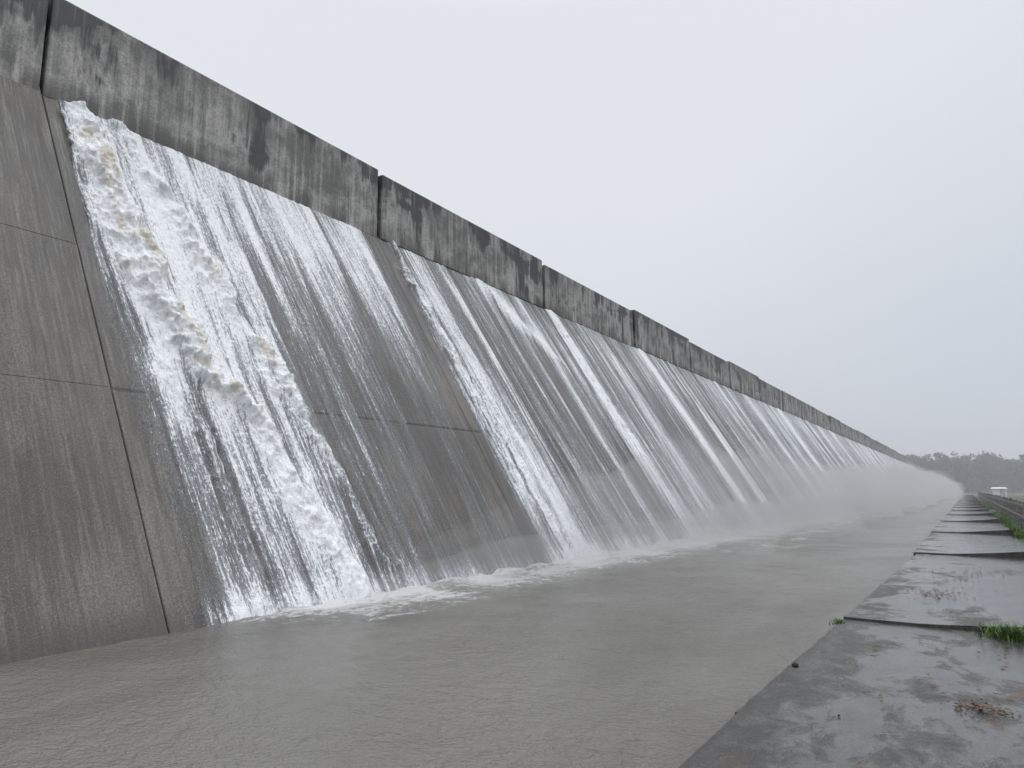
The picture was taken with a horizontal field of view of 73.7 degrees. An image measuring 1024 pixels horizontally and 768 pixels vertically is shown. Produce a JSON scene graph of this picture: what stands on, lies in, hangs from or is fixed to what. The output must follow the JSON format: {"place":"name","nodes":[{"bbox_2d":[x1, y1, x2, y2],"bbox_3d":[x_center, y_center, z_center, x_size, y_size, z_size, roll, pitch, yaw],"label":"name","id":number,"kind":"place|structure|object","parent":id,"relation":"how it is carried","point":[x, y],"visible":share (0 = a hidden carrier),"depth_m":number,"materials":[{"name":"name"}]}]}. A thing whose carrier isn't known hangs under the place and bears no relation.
{"place":"outdoors","nodes":[
{"label":"outdoors","id":0,"kind":"place"},
{"bbox_2d":[0,0,914,664],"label":"concrete dam","id":1,"kind":"structure","parent":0,"point":[76,570],"depth_m":11.39,"materials":[{"name":"grey concrete"}]},
{"bbox_2d":[41,95,936,632],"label":"cascading water","id":2,"kind":"structure","parent":1,"relation":"on","point":[313,407],"depth_m":14.63,"materials":[{"name":"liquid"}]},
{"bbox_2d":[0,495,962,767],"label":"channel water","id":3,"kind":"structure","parent":0,"point":[674,653],"depth_m":6.82,"materials":[{"name":"grey liquid"}]},
{"bbox_2d":[66,0,1023,487],"label":"sky","id":4,"kind":"structure","parent":0,"point":[824,198],"materials":[{"name":"white"}]},
{"bbox_2d":[678,495,1023,767],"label":"concrete path","id":5,"kind":"structure","parent":0,"point":[788,717],"depth_m":5.79,"materials":[{"name":"grey concrete"}]},
{"bbox_2d":[829,618,845,625],"bbox_3d":[3.985,2.891,8.335,0.224,0.096,0.356,-3,-9,20],"label":"grass tuft","id":6,"kind":"object","parent":5,"relation":"on","point":[836,622],"visible":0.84,"depth_m":8.32,"materials":[{"name":"green plant"}]},
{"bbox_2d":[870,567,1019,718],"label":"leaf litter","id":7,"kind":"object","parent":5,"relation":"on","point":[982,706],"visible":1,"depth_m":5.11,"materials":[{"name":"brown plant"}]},
{"bbox_2d":[973,619,1023,643],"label":"grass tuft","id":8,"kind":"object","parent":5,"relation":"on","point":[1010,633],"visible":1,"depth_m":7.43,"materials":[{"name":"green plant"}]},
{"bbox_2d":[935,489,1023,493],"bbox_3d":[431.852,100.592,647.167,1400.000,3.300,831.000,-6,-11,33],"label":"bank","id":9,"kind":"structure","parent":0,"point":[945,492],"depth_m":306.06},
{"bbox_2d":[905,451,1023,492],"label":"distant tree line","id":10,"kind":"object","parent":9,"relation":"on","point":[985,472],"visible":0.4,"depth_m":313.82,"materials":[{"name":"grey plant"}]},
{"bbox_2d":[937,494,1023,494],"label":"river water","id":11,"kind":"structure","parent":0,"point":[974,494],"depth_m":250.96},
{"bbox_2d":[973,495,1023,542],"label":"grass verge ground","id":12,"kind":"structure","parent":0,"point":[1018,497],"depth_m":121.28,"materials":[{"name":"green plant"}]},
{"bbox_2d":[991,487,1006,496],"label":"white hut","id":13,"kind":"object","parent":12,"relation":"on","point":[1000,491],"visible":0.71,"depth_m":95.25,"materials":[{"name":"paint"}]},
{"bbox_2d":[1000,490,1005,496],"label":"door","id":14,"kind":"structure","parent":13,"relation":"in","point":[1002,492],"depth_m":95.05,"materials":[{"name":"white metal"}]},
{"bbox_2d":[978,492,1023,526],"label":"wooden fence","id":15,"kind":"object","parent":12,"relation":"on","point":[1012,509],"visible":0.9,"depth_m":38.04,"materials":[{"name":"wood"}]}
]}

